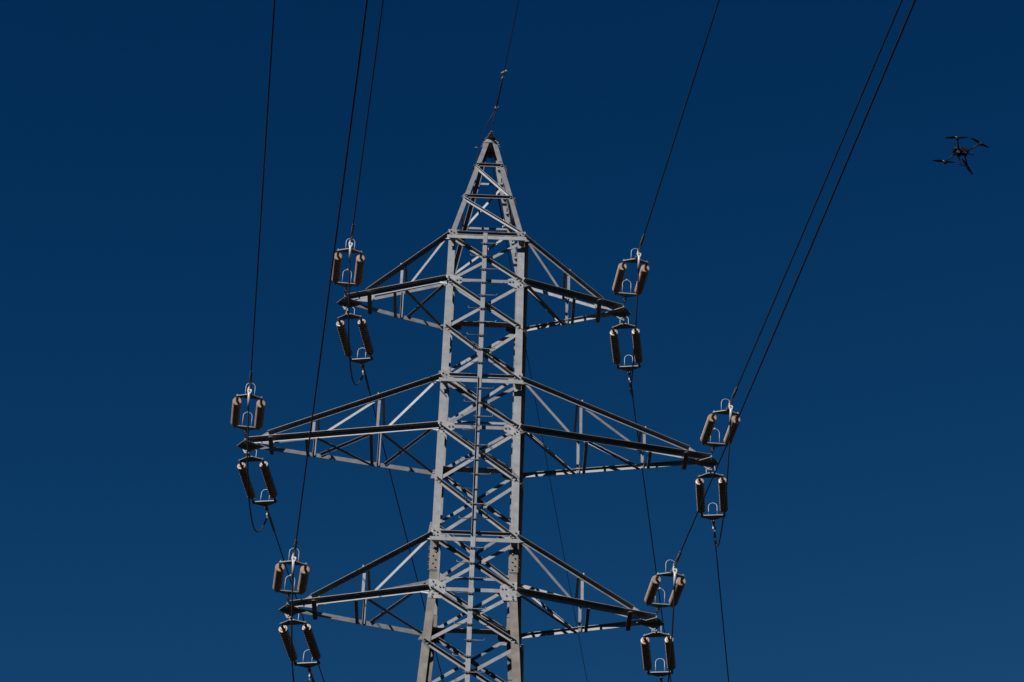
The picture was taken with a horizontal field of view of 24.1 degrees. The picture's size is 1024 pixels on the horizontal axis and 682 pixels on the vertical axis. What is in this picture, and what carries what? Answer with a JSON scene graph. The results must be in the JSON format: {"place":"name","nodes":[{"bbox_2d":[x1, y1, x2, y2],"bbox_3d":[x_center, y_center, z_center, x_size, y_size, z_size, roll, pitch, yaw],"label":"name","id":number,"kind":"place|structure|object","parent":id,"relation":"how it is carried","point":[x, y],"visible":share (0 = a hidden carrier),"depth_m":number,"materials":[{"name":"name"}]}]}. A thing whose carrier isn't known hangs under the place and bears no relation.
{"place":"outdoors","nodes":[
{"label":"outdoors","id":0,"kind":"place"},
{"bbox_2d":[0,0,1023,681],"label":"sky","id":1,"kind":"structure","parent":0,"point":[873,528],"materials":[{"name":"blue"}]},
{"bbox_2d":[932,136,988,174],"bbox_3d":[9.377,-3.848,49.932,1.120,0.467,0.817,10,-58,-24],"label":"drone","id":2,"kind":"object","parent":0,"point":[958,151],"visible":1,"depth_m":49.93,"materials":[{"name":"grey plastic"}]},
{"bbox_3d":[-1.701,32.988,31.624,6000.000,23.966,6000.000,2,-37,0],"label":"ground","id":3,"kind":"structure","parent":0,"visible":0},
{"bbox_2d":[237,134,719,681],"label":"lattice tower","id":4,"kind":"structure","parent":3,"relation":"on","point":[513,590],"depth_m":53.99,"materials":[{"name":"metal"}]},
{"bbox_2d":[231,383,264,437],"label":"insulator set","id":5,"kind":"object","parent":4,"relation":"attached to","point":[236,411],"visible":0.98,"depth_m":52.82,"materials":[{"name":"brown ceramic"}]},
{"bbox_2d":[247,0,274,396],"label":"conductor","id":6,"kind":"object","parent":5,"relation":"attached to","point":[249,389],"visible":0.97,"depth_m":45.62,"materials":[{"name":"metal"}]},
{"bbox_2d":[237,450,277,505],"bbox_3d":[-5.866,2.992,55.180,0.719,0.492,2.198,-3,-42,7],"label":"insulator set","id":7,"kind":"object","parent":4,"relation":"attached to","point":[267,477],"visible":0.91,"depth_m":55.06,"materials":[{"name":"brown ceramic"}]},
{"bbox_2d":[264,505,324,681],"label":"conductor","id":8,"kind":"object","parent":7,"relation":"attached to","point":[266,507],"visible":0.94,"depth_m":56.95,"materials":[{"name":"metal"}]},
{"bbox_2d":[247,393,268,532],"bbox_3d":[-5.712,3.171,53.398,0.086,1.661,5.243,1,-37,1],"label":"jumper cable","id":9,"kind":"object","parent":8,"relation":"attached to","point":[248,408],"visible":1,"depth_m":52.01,"materials":[{"name":"rubber"}]},
{"bbox_2d":[273,548,309,601],"bbox_3d":[-4.665,4.939,50.705,0.719,0.492,2.198,6,-29,-6],"label":"insulator set","id":10,"kind":"object","parent":4,"relation":"attached to","point":[302,581],"visible":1,"depth_m":50.33,"materials":[{"name":"brown ceramic"}]},
{"bbox_2d":[291,0,367,562],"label":"conductor","id":11,"kind":"object","parent":10,"relation":"attached to","point":[293,557],"visible":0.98,"depth_m":39.96,"materials":[{"name":"metal"}]},
{"bbox_2d":[291,561,311,681],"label":"jumper cable","id":12,"kind":"object","parent":11,"relation":"attached to","point":[292,577],"visible":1,"depth_m":49.38,"materials":[{"name":"rubber"}]},
{"bbox_2d":[279,614,320,667],"bbox_3d":[-4.673,6.414,52.685,0.719,0.492,2.198,-4,-43,7],"label":"insulator set","id":13,"kind":"object","parent":4,"relation":"attached to","point":[308,635],"visible":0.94,"depth_m":52.55,"materials":[{"name":"brown ceramic"}]},
{"bbox_2d":[306,666,314,681],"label":"conductor","id":14,"kind":"object","parent":13,"relation":"attached to","point":[309,669],"visible":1,"depth_m":53.50,"materials":[{"name":"metal"}]},
{"bbox_2d":[331,238,364,294],"bbox_3d":[-3.802,-1.733,55.673,0.719,0.492,2.198,5,-28,-5],"label":"insulator set","id":15,"kind":"object","parent":4,"relation":"attached to","point":[359,269],"visible":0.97,"depth_m":55.33,"materials":[{"name":"ceramic"}]},
{"bbox_2d":[348,0,383,247],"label":"conductor","id":16,"kind":"object","parent":15,"relation":"attached to","point":[350,243],"visible":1,"depth_m":50.72,"materials":[{"name":"metal"}]},
{"bbox_2d":[348,246,364,384],"bbox_3d":[-3.675,-0.115,55.901,0.113,1.684,5.251,1,-37,1],"label":"jumper cable","id":17,"kind":"object","parent":16,"relation":"attached to","point":[362,376],"visible":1,"depth_m":54.50,"materials":[{"name":"metal"}]},
{"bbox_2d":[336,307,373,363],"bbox_3d":[-3.786,-0.288,57.679,0.719,0.492,2.198,-4,-42,7],"label":"insulator set","id":18,"kind":"object","parent":4,"relation":"attached to","point":[364,332],"visible":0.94,"depth_m":57.55,"materials":[{"name":"brown ceramic"}]},
{"bbox_2d":[360,362,443,681],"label":"conductor","id":19,"kind":"object","parent":18,"relation":"attached to","point":[365,376],"visible":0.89,"depth_m":61.99,"materials":[{"name":"metal"}]},
{"bbox_2d":[475,109,495,166],"bbox_3d":[-0.661,-5.004,58.657,0.094,1.029,1.175,17,-39,-20],"label":"bonding cable","id":20,"kind":"object","parent":4,"relation":"attached to","point":[483,131],"visible":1,"depth_m":58.69,"materials":[{"name":"metal"}]},
{"bbox_2d":[489,0,518,135],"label":"earth wire","id":21,"kind":"object","parent":4,"relation":"attached to","point":[496,107],"visible":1,"depth_m":57.63,"materials":[{"name":"metal"}]},
{"bbox_2d":[490,153,586,678],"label":"earth wire","id":22,"kind":"object","parent":4,"relation":"attached to","point":[503,226],"visible":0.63,"depth_m":67.14,"materials":[{"name":"metal"}]},
{"bbox_2d":[610,317,642,370],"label":"insulator set","id":23,"kind":"object","parent":4,"relation":"attached to","point":[615,347],"visible":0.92,"depth_m":57.69,"materials":[{"name":"brown ceramic"}]},
{"bbox_2d":[627,370,670,681],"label":"conductor","id":24,"kind":"object","parent":23,"relation":"attached to","point":[629,374],"visible":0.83,"depth_m":62.37,"materials":[{"name":"metal"}]},
{"bbox_2d":[612,248,648,304],"bbox_3d":[2.737,-1.498,55.727,0.719,0.492,2.198,4,-28,-4],"label":"insulator set","id":25,"kind":"object","parent":4,"relation":"attached to","point":[620,275],"visible":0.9,"depth_m":55.37,"materials":[{"name":"brown ceramic"}]},
{"bbox_2d":[635,0,719,260],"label":"conductor","id":26,"kind":"object","parent":25,"relation":"attached to","point":[640,246],"visible":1,"depth_m":50.73,"materials":[{"name":"metal"}]},
{"bbox_2d":[629,256,639,392],"bbox_3d":[2.838,0.077,55.995,0.105,1.724,5.270,1,-37,1],"label":"jumper cable","id":27,"kind":"object","parent":26,"relation":"attached to","point":[631,379],"visible":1,"depth_m":54.49,"materials":[{"name":"metal"}]},
{"bbox_2d":[641,631,675,676],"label":"insulator set","id":28,"kind":"object","parent":4,"relation":"attached to","point":[646,654],"visible":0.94,"depth_m":52.69,"materials":[{"name":"brown ceramic"}]},
{"bbox_2d":[644,560,685,614],"bbox_3d":[3.213,5.211,50.776,0.719,0.492,2.198,4,-30,-4],"label":"insulator set","id":29,"kind":"object","parent":4,"relation":"attached to","point":[653,588],"visible":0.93,"depth_m":50.40,"materials":[{"name":"brown ceramic"}]},
{"bbox_2d":[670,0,915,574],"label":"conductor","id":30,"kind":"object","parent":29,"relation":"attached to","point":[673,570],"visible":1,"depth_m":39.91,"materials":[{"name":"metal"}]},
{"bbox_2d":[668,573,675,681],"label":"jumper cable","id":31,"kind":"object","parent":30,"relation":"attached to","point":[674,583],"visible":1,"depth_m":49.36,"materials":[{"name":"rubber"}]},
{"bbox_2d":[695,466,727,519],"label":"insulator set","id":32,"kind":"object","parent":4,"relation":"attached to","point":[699,484],"visible":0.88,"depth_m":55.17,"materials":[{"name":"brown ceramic"}]},
{"bbox_2d":[711,518,728,681],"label":"conductor","id":33,"kind":"object","parent":32,"relation":"attached to","point":[713,523],"visible":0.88,"depth_m":58.21,"materials":[{"name":"metal"}]},
{"bbox_2d":[713,409,731,546],"bbox_3d":[4.685,3.502,53.521,0.102,1.687,5.276,1,-37,1],"label":"jumper cable","id":34,"kind":"object","parent":33,"relation":"attached to","point":[730,423],"visible":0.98,"depth_m":52.05,"materials":[{"name":"rubber"}]},
{"bbox_2d":[700,399,739,454],"bbox_3d":[4.595,1.899,53.276,0.719,0.492,2.198,4,-29,-3],"label":"insulator set","id":35,"kind":"object","parent":4,"relation":"attached to","point":[708,429],"visible":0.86,"depth_m":52.98,"materials":[{"name":"brown ceramic"}]},
{"bbox_2d":[725,0,902,412],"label":"conductor","id":36,"kind":"object","parent":35,"relation":"attached to","point":[729,406],"visible":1,"depth_m":45.51,"materials":[{"name":"metal"}]}
]}

